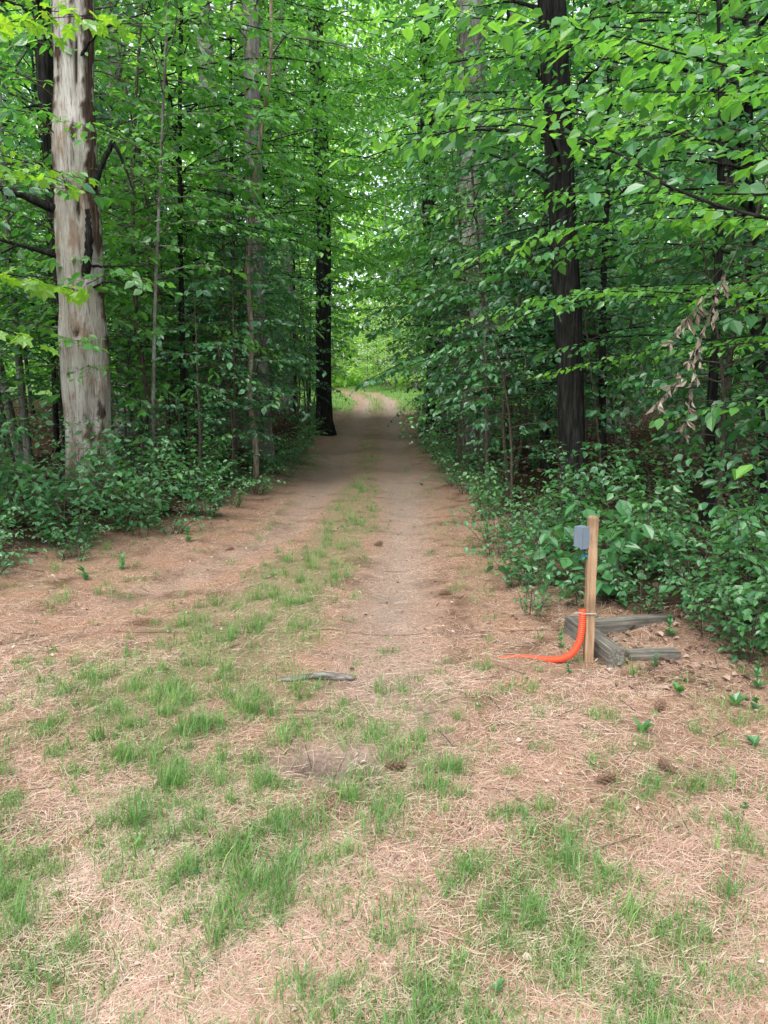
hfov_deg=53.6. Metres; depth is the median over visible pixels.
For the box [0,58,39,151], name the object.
canopy tree
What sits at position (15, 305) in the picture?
hardwood sapling
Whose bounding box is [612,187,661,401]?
understory tree
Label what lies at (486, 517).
shrub
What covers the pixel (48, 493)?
shrub
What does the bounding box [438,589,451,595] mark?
pine cone
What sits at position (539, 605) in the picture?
shrub
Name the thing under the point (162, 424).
shrub
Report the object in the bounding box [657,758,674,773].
pine cone
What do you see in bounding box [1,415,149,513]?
shrub
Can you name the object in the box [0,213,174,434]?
hardwood sapling
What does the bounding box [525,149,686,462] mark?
hardwood sapling
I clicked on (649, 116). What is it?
hardwood sapling
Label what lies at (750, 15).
hardwood tree
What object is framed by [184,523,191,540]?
weed
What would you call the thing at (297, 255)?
hardwood sapling
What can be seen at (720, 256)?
beech tree
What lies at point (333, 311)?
understory tree
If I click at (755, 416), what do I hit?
hardwood sapling
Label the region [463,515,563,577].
shrub
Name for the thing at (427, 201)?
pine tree
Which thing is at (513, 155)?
canopy tree
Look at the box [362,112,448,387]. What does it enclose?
canopy tree
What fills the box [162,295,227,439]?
hardwood sapling
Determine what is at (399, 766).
pine cone
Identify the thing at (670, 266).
understory tree
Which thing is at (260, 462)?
fern
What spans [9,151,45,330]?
canopy tree
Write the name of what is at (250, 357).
bare snag
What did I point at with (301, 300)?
hardwood sapling
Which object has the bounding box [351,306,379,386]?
understory tree
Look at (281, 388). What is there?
hardwood sapling
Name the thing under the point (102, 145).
canopy tree
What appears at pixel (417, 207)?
hardwood sapling
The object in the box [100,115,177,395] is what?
understory tree
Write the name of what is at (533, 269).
understory tree
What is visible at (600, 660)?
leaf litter
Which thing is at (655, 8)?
hardwood tree
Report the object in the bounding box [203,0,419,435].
hardwood tree
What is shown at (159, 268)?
hardwood sapling
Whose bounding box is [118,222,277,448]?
hardwood sapling
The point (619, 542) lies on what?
shrub
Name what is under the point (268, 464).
shrub
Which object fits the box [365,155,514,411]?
hardwood sapling
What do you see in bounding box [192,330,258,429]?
hardwood sapling
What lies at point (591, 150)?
understory tree
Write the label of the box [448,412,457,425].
shrub
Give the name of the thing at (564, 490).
shrub
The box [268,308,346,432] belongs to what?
hardwood sapling
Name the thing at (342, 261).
beech tree
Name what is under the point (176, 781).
grass
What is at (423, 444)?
shrub
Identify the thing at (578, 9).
sky
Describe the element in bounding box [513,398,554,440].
shrub
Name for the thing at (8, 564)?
shrub
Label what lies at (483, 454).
fern
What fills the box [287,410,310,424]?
shrub
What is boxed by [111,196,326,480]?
hardwood sapling
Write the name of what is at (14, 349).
hardwood sapling
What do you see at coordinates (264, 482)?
shrub
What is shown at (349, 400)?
verge grass
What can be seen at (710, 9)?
hardwood sapling
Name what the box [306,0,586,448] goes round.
beech tree
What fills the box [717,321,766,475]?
hardwood sapling
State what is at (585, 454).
shrub
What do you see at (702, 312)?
withered branch
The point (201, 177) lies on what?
canopy tree
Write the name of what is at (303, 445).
shrub
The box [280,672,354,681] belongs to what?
broken branch
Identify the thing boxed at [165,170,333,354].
understory tree
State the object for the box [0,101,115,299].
hardwood sapling
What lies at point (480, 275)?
hardwood sapling
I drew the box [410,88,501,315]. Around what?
canopy tree
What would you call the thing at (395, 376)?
understory tree
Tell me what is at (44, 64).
hardwood tree
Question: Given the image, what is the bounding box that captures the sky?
[2,0,765,371]
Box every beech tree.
[100,0,370,478]
[129,0,449,450]
[233,0,437,334]
[265,13,407,417]
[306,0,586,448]
[309,0,526,383]
[329,0,767,479]
[331,36,490,418]
[349,0,766,492]
[363,0,614,470]
[468,0,767,524]
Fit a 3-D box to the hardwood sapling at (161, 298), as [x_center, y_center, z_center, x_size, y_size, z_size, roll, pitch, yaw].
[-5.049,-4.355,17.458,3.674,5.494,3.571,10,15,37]
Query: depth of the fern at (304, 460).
14.11 m
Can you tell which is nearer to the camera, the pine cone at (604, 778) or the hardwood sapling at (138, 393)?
the pine cone at (604, 778)
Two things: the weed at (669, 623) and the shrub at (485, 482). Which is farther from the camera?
the shrub at (485, 482)
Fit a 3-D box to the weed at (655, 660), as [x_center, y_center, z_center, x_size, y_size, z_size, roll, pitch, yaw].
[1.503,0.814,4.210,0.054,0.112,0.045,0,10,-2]
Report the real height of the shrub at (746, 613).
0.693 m
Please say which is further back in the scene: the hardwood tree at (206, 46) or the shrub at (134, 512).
the hardwood tree at (206, 46)
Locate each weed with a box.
[76,564,88,579]
[119,552,125,569]
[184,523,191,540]
[193,867,203,874]
[492,978,504,994]
[504,570,514,586]
[557,628,565,647]
[565,662,572,673]
[616,577,629,605]
[631,716,653,731]
[649,653,658,665]
[664,608,677,636]
[673,681,684,692]
[728,692,746,705]
[741,800,748,808]
[744,734,760,744]
[749,696,763,711]
[750,656,767,688]
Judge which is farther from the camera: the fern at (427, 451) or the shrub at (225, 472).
the fern at (427, 451)
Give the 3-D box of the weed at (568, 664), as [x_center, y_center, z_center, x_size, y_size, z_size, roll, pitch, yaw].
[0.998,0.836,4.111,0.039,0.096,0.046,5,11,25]
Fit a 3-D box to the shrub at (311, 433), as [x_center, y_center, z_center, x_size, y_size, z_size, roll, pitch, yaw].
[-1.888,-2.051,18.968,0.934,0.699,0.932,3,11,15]
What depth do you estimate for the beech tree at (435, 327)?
11.24 m
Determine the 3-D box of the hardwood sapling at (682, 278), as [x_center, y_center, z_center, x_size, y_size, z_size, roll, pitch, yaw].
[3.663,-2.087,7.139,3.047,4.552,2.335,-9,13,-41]
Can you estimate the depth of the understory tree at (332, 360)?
70.36 m
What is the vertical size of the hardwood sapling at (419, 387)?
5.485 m
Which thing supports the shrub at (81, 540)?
on the ground at (250, 508)
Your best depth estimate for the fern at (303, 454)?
14.48 m
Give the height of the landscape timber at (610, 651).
0.196 m
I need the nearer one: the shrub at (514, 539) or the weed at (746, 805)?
the weed at (746, 805)
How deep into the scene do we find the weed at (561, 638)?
4.51 m
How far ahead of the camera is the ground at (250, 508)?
3.46 m
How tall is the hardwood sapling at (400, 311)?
6.103 m
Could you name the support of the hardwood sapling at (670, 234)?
on the ground at (250, 508)
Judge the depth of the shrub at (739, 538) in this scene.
4.43 m
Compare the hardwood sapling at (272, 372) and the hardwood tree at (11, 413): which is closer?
the hardwood tree at (11, 413)
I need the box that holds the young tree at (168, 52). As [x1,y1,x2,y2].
[38,0,304,486]
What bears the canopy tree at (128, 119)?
on the ground at (250, 508)
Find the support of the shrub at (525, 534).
on the ground at (250, 508)
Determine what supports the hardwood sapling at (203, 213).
on the ground at (250, 508)
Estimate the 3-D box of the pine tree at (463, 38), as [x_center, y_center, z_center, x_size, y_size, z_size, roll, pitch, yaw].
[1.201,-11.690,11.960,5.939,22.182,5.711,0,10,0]
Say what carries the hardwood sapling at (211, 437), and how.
on the ground at (250, 508)
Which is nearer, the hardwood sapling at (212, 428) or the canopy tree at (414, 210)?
the hardwood sapling at (212, 428)
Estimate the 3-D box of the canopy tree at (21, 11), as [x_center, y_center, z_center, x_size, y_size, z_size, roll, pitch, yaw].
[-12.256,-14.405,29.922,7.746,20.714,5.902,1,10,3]
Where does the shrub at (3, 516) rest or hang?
on the ground at (250, 508)
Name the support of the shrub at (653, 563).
on the ground at (250, 508)
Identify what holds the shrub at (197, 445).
on the ground at (250, 508)
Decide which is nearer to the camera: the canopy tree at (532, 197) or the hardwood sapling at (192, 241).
the hardwood sapling at (192, 241)
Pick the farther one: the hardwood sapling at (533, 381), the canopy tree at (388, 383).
the canopy tree at (388, 383)
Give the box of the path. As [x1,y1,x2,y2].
[0,388,563,635]
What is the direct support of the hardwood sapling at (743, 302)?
on the ground at (250, 508)
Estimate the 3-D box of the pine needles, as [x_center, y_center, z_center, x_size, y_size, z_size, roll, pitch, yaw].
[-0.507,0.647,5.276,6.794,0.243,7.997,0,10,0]
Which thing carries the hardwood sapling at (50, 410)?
on the ground at (250, 508)
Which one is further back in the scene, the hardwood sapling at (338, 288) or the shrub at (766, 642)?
the hardwood sapling at (338, 288)
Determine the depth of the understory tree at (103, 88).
16.93 m
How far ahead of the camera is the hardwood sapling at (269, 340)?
11.62 m
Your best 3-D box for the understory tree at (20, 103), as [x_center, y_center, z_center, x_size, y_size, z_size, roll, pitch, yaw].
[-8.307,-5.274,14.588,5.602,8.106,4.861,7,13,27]
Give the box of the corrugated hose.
[499,609,585,662]
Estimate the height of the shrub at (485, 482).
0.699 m
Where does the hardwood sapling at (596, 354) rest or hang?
on the ground at (250, 508)
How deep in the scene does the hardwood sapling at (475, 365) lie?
8.94 m
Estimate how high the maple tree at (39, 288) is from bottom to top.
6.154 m
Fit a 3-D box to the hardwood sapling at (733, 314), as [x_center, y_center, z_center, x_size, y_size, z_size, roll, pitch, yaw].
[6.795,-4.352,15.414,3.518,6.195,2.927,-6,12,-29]
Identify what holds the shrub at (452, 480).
on the ground at (250, 508)
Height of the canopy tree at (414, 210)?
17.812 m
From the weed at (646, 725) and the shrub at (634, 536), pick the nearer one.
the weed at (646, 725)
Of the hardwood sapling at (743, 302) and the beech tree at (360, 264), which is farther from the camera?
the beech tree at (360, 264)
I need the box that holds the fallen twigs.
[0,495,767,870]
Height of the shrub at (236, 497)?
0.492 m
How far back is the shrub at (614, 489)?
5.91 m
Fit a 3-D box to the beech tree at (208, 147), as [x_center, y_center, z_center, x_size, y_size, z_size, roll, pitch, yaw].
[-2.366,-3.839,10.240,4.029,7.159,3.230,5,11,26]
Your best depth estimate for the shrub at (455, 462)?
11.47 m
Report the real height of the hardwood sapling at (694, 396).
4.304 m
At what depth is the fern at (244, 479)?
10.62 m
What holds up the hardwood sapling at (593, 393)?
on the ground at (250, 508)
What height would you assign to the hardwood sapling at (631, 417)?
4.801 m
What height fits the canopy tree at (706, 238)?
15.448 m
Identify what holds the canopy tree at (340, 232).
on the ground at (250, 508)
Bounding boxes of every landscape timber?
[564,616,624,667]
[595,613,674,633]
[625,648,680,660]
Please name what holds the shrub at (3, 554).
on the ground at (250, 508)
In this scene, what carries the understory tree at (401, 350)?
on the ground at (250, 508)
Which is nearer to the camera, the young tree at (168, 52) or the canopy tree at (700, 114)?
the young tree at (168, 52)
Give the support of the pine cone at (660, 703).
on the pine needles
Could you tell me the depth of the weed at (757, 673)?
3.97 m
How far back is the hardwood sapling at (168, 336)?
11.74 m
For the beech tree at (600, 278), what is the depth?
9.03 m
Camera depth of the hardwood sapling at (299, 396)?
23.29 m
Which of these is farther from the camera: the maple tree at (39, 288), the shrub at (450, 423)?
the shrub at (450, 423)
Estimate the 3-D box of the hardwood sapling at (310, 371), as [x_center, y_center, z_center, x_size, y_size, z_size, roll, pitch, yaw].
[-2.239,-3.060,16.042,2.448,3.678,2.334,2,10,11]
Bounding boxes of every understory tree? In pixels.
[0,0,176,453]
[0,0,242,465]
[0,17,39,362]
[0,54,105,413]
[0,65,46,423]
[3,0,336,452]
[20,66,210,422]
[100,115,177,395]
[110,108,197,402]
[125,41,317,439]
[162,45,389,370]
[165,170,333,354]
[265,182,332,375]
[269,224,381,410]
[331,299,368,386]
[335,279,392,387]
[347,297,396,390]
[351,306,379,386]
[361,301,398,385]
[367,296,415,389]
[371,303,408,379]
[374,198,487,405]
[377,296,419,387]
[382,300,425,390]
[390,144,533,361]
[392,293,425,377]
[432,0,703,454]
[498,41,655,352]
[517,197,542,408]
[533,1,735,426]
[549,170,650,405]
[581,0,767,449]
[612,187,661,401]
[628,185,739,376]
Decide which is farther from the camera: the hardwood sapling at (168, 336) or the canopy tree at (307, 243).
the canopy tree at (307, 243)
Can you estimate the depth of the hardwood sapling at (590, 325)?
9.14 m
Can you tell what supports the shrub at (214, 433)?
on the ground at (250, 508)
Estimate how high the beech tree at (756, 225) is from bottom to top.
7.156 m
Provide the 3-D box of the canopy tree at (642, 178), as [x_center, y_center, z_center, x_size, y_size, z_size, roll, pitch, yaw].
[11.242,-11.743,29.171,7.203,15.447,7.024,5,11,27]
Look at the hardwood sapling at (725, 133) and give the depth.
5.64 m
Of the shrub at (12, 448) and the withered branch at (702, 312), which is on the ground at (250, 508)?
the shrub at (12, 448)
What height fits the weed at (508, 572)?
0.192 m
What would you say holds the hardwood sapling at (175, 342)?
on the ground at (250, 508)
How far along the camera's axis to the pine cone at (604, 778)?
3.00 m
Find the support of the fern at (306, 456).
on the ground at (250, 508)
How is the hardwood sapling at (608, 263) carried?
on the ground at (250, 508)
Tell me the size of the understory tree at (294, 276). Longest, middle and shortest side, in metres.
9.745 x 6.129 x 5.464 m
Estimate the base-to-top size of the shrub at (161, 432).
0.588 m
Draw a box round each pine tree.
[331,0,505,437]
[453,0,495,459]
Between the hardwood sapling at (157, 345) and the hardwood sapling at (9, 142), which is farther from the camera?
the hardwood sapling at (157, 345)
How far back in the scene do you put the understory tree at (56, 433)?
13.01 m
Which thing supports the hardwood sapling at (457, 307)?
on the ground at (250, 508)
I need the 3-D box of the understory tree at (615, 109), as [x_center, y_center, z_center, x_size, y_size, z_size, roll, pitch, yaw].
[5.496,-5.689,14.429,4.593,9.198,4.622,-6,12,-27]
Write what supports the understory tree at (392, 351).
on the ground at (250, 508)
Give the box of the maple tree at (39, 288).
[0,0,137,356]
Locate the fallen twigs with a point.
(364, 717)
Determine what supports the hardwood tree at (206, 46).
on the ground at (250, 508)
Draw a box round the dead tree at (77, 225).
[0,0,160,501]
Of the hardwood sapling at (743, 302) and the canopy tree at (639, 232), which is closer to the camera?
the hardwood sapling at (743, 302)
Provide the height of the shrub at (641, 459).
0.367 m
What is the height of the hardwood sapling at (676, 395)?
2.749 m
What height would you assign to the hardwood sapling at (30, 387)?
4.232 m
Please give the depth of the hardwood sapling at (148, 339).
14.26 m
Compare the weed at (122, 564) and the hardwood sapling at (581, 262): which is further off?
the hardwood sapling at (581, 262)
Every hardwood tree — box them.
[0,0,116,461]
[0,0,177,484]
[98,0,347,448]
[100,0,405,465]
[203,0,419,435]
[398,0,729,514]
[524,0,715,431]
[552,0,767,503]
[583,0,767,453]
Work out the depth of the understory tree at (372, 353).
60.51 m
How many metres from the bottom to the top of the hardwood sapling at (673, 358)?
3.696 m
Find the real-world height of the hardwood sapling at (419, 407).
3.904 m
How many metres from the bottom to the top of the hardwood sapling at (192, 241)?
5.499 m
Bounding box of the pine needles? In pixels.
[0,505,767,1023]
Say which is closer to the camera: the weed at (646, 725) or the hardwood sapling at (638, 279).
the weed at (646, 725)
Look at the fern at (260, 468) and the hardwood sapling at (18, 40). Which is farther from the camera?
the fern at (260, 468)
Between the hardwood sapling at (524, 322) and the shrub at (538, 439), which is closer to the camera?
the shrub at (538, 439)
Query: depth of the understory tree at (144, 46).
12.66 m
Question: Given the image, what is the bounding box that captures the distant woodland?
[0,0,767,387]
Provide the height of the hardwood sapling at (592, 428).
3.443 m
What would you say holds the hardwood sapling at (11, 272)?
on the ground at (250, 508)
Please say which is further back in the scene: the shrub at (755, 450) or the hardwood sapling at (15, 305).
the hardwood sapling at (15, 305)
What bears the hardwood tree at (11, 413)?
on the ground at (250, 508)
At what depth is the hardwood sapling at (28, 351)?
11.91 m
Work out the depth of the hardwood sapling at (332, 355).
32.50 m
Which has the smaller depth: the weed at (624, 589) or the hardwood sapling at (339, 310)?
the weed at (624, 589)
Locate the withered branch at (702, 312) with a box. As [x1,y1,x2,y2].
[646,248,737,444]
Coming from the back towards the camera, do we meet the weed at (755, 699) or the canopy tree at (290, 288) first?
the canopy tree at (290, 288)
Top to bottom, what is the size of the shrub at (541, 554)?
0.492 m
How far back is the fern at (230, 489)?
9.89 m
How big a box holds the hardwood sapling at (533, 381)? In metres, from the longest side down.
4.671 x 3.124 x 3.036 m
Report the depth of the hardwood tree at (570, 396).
7.77 m
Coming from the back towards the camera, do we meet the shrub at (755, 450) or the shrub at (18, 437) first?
the shrub at (18, 437)
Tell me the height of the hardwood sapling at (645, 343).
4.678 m
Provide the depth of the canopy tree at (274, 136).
21.26 m
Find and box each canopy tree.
[0,0,163,405]
[0,0,236,434]
[0,2,198,263]
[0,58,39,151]
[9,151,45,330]
[28,54,163,187]
[34,6,189,250]
[94,35,202,408]
[99,0,343,270]
[162,108,244,224]
[187,4,371,413]
[269,137,332,336]
[298,172,379,377]
[347,197,415,387]
[358,0,698,431]
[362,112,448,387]
[370,0,538,231]
[374,189,439,344]
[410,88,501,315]
[516,130,543,255]
[584,0,767,402]
[588,115,672,375]
[597,6,708,396]
[660,142,764,375]
[668,17,767,267]
[690,19,767,312]
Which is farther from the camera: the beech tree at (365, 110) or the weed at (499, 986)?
the beech tree at (365, 110)
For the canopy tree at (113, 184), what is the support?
on the ground at (250, 508)
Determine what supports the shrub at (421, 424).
on the ground at (250, 508)
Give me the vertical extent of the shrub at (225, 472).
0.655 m
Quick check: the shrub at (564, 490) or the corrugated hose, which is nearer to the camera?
the corrugated hose
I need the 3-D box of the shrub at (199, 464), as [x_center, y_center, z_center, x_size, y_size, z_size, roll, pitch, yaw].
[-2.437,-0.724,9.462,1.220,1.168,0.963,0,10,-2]
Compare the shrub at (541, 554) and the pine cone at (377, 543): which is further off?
the pine cone at (377, 543)
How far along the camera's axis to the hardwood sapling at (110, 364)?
12.98 m
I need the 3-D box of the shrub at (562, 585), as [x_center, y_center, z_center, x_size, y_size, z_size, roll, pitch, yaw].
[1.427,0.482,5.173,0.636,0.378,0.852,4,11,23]
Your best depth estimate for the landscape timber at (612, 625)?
4.80 m
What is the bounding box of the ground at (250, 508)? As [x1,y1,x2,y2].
[0,374,767,1023]
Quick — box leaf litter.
[0,404,767,1011]
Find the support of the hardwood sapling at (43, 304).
on the ground at (250, 508)
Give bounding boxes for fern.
[216,485,252,496]
[221,474,275,487]
[230,458,282,466]
[236,470,275,480]
[239,463,288,472]
[263,465,317,476]
[275,452,314,462]
[276,452,325,461]
[279,456,324,464]
[281,458,314,467]
[412,447,443,455]
[424,470,483,485]
[445,453,502,463]
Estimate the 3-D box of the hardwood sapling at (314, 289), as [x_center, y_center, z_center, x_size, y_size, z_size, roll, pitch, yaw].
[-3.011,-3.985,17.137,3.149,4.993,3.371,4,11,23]
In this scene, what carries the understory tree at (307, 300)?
on the ground at (250, 508)
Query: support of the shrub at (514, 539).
on the ground at (250, 508)
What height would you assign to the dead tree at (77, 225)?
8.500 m
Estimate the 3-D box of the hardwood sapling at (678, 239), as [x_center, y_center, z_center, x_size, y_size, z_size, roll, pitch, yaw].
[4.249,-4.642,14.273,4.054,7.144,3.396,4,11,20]
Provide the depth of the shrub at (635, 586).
5.00 m
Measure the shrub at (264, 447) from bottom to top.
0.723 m
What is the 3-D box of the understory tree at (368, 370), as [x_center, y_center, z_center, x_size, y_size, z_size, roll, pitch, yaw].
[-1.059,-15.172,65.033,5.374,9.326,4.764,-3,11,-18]
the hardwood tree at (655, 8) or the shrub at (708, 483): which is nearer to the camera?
the shrub at (708, 483)
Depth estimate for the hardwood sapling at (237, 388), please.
15.62 m
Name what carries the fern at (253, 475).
on the ground at (250, 508)
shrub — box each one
[0,393,42,504]
[0,409,56,509]
[0,413,123,528]
[0,450,126,549]
[0,504,40,544]
[0,519,50,572]
[0,558,22,580]
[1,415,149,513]
[19,521,124,559]
[36,498,125,549]
[46,436,184,534]
[90,433,205,513]
[111,396,193,488]
[129,497,212,535]
[131,428,173,462]
[132,406,233,501]
[137,417,165,444]
[155,414,190,434]
[165,393,252,477]
[167,454,255,517]
[188,439,252,485]
[196,472,262,507]
[207,412,224,440]
[222,461,289,493]
[231,431,294,473]
[260,451,298,474]
[273,429,314,460]
[278,431,318,453]
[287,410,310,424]
[291,416,326,443]
[293,419,323,434]
[298,396,315,412]
[303,396,341,424]
[398,416,446,452]
[399,420,441,445]
[400,401,442,431]
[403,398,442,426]
[417,424,457,459]
[424,446,471,471]
[427,429,500,480]
[435,405,494,435]
[435,439,462,459]
[441,450,519,503]
[443,508,561,557]
[445,460,500,493]
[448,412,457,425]
[449,498,544,542]
[457,461,535,520]
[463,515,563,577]
[464,491,558,549]
[467,539,572,590]
[470,470,583,536]
[486,525,607,592]
[489,412,538,451]
[492,447,624,550]
[495,566,569,615]
[507,431,558,469]
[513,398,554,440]
[513,406,557,451]
[526,494,664,579]
[527,511,684,597]
[531,440,622,527]
[552,549,642,605]
[577,403,721,529]
[580,459,716,559]
[595,475,725,579]
[597,552,689,613]
[609,443,662,465]
[630,510,767,593]
[657,558,766,638]
[659,539,767,663]
[663,480,767,623]
[664,447,767,575]
[685,496,767,641]
[708,405,767,548]
[742,615,767,648]
[747,589,767,599]
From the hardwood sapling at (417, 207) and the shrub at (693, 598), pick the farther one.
the hardwood sapling at (417, 207)
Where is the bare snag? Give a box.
[245,0,272,481]
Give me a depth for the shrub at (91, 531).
7.12 m
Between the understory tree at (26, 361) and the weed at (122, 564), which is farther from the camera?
the understory tree at (26, 361)
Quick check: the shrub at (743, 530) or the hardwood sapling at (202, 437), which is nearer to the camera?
the shrub at (743, 530)
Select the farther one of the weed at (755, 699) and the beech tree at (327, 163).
the beech tree at (327, 163)
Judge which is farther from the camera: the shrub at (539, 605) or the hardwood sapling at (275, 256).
the hardwood sapling at (275, 256)
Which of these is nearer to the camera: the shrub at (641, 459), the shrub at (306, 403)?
the shrub at (641, 459)
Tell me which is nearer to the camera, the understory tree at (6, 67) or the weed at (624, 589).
the weed at (624, 589)
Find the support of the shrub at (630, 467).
on the ground at (250, 508)
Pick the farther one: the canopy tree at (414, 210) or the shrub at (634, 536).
the canopy tree at (414, 210)
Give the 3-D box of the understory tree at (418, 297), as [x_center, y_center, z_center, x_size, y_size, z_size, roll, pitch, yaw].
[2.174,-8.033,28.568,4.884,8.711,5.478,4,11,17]
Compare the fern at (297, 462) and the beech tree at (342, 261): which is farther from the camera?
the beech tree at (342, 261)
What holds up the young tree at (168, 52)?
on the ground at (250, 508)
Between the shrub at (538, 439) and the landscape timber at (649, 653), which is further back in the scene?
the shrub at (538, 439)
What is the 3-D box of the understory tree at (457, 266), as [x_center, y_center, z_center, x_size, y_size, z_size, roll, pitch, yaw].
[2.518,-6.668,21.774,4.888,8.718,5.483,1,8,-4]
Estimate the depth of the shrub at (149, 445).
11.99 m
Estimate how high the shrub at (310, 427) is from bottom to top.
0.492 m
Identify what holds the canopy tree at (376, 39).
on the ground at (250, 508)
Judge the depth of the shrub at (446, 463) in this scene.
13.11 m
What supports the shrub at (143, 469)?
on the ground at (250, 508)
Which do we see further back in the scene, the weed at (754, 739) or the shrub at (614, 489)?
the shrub at (614, 489)
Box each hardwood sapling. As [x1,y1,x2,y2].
[0,0,224,419]
[0,0,292,481]
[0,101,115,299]
[0,124,178,426]
[0,138,116,473]
[0,155,130,458]
[0,201,21,353]
[0,203,59,478]
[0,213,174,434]
[0,251,33,422]
[0,272,167,414]
[11,0,299,470]
[24,185,164,437]
[25,245,164,420]
[40,88,243,447]
[47,85,218,450]
[49,302,188,465]
[103,185,245,460]
[105,222,224,440]
[110,192,225,436]
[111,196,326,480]
[111,298,217,445]
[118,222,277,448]
[118,242,241,415]
[122,277,257,489]
[130,92,324,476]
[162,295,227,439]
[163,277,229,444]
[168,178,328,469]
[175,143,316,428]
[176,343,285,488]
[178,219,337,395]
[188,312,314,467]
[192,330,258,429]
[201,255,294,416]
[212,275,341,448]
[215,331,276,425]
[227,204,319,429]
[266,204,372,424]
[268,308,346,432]
[272,190,366,415]
[272,292,345,425]
[297,286,359,401]
[297,303,356,387]
[342,66,556,471]
[353,43,611,487]
[360,217,516,438]
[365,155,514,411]
[369,175,457,392]
[376,213,515,463]
[382,194,457,434]
[403,308,501,478]
[406,160,636,496]
[410,273,457,424]
[417,241,592,473]
[428,294,592,506]
[452,223,662,449]
[456,254,596,458]
[487,196,615,434]
[489,220,652,422]
[492,127,766,480]
[494,303,549,439]
[499,113,669,426]
[503,99,700,379]
[509,150,649,422]
[512,60,702,374]
[515,275,551,427]
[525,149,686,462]
[525,295,652,501]
[528,149,652,398]
[572,0,767,442]
[584,1,767,500]
[584,211,704,447]
[585,329,642,439]
[597,72,767,484]
[598,4,767,443]
[605,223,767,532]
[606,182,767,474]
[613,23,767,505]
[652,232,752,456]
[653,145,767,395]
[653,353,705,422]
[670,139,767,370]
[683,249,767,397]
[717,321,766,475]
[744,183,767,426]
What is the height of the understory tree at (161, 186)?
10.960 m
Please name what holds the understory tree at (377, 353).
on the ground at (250, 508)
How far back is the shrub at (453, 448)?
14.22 m
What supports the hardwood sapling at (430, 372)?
on the ground at (250, 508)
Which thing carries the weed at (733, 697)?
on the ground at (250, 508)
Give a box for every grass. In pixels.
[0,415,767,1023]
[272,383,449,418]
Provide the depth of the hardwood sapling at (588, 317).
11.88 m
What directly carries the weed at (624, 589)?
on the ground at (250, 508)
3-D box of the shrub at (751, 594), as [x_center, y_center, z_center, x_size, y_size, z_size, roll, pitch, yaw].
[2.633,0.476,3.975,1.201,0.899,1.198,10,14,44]
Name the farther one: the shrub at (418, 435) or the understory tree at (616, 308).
the understory tree at (616, 308)
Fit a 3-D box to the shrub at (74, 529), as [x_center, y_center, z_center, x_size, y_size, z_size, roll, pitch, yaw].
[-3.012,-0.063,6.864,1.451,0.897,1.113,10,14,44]
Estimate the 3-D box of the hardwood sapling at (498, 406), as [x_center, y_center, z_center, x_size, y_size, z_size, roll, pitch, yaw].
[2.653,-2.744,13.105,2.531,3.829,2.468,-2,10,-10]
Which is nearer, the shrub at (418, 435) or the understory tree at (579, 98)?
the understory tree at (579, 98)
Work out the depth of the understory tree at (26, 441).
11.13 m
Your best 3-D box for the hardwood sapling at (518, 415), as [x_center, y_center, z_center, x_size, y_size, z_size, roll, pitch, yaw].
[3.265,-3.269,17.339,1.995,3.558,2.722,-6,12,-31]
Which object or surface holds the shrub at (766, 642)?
on the ground at (250, 508)
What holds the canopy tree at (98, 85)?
on the ground at (250, 508)
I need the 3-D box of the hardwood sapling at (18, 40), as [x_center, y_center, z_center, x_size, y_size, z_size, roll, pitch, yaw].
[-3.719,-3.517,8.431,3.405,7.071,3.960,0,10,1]
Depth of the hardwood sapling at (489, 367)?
8.56 m
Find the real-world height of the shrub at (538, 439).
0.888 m
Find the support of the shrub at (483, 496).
on the ground at (250, 508)
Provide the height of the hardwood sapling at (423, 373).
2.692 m
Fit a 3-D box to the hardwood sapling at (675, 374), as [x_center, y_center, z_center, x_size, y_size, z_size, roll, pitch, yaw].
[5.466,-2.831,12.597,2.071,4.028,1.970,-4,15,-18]
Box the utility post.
[574,516,598,662]
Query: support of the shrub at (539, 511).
on the ground at (250, 508)
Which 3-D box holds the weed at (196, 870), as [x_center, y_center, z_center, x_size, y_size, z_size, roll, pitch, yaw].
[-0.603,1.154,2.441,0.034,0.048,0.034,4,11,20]
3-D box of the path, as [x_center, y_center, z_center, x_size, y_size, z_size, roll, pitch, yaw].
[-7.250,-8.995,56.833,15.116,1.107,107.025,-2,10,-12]
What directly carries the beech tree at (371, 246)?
on the ground at (250, 508)
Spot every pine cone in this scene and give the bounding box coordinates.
[374,541,383,545]
[384,760,406,770]
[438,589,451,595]
[594,771,616,784]
[654,699,666,711]
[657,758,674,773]
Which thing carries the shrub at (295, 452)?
on the ground at (250, 508)
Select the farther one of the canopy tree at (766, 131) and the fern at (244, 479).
the canopy tree at (766, 131)
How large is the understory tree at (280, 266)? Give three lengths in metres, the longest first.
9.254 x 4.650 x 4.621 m
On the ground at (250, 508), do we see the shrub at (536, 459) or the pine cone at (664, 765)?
the shrub at (536, 459)
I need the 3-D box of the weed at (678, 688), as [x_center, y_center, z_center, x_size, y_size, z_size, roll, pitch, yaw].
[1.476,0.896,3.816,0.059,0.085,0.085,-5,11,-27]
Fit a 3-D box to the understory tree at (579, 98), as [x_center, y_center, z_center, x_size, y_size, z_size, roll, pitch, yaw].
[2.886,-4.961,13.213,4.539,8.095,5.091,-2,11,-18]
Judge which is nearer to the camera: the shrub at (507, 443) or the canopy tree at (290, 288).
the shrub at (507, 443)
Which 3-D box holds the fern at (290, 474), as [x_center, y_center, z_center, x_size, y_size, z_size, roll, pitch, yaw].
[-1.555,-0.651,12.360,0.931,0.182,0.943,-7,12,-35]
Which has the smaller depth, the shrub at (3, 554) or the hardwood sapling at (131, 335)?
the shrub at (3, 554)

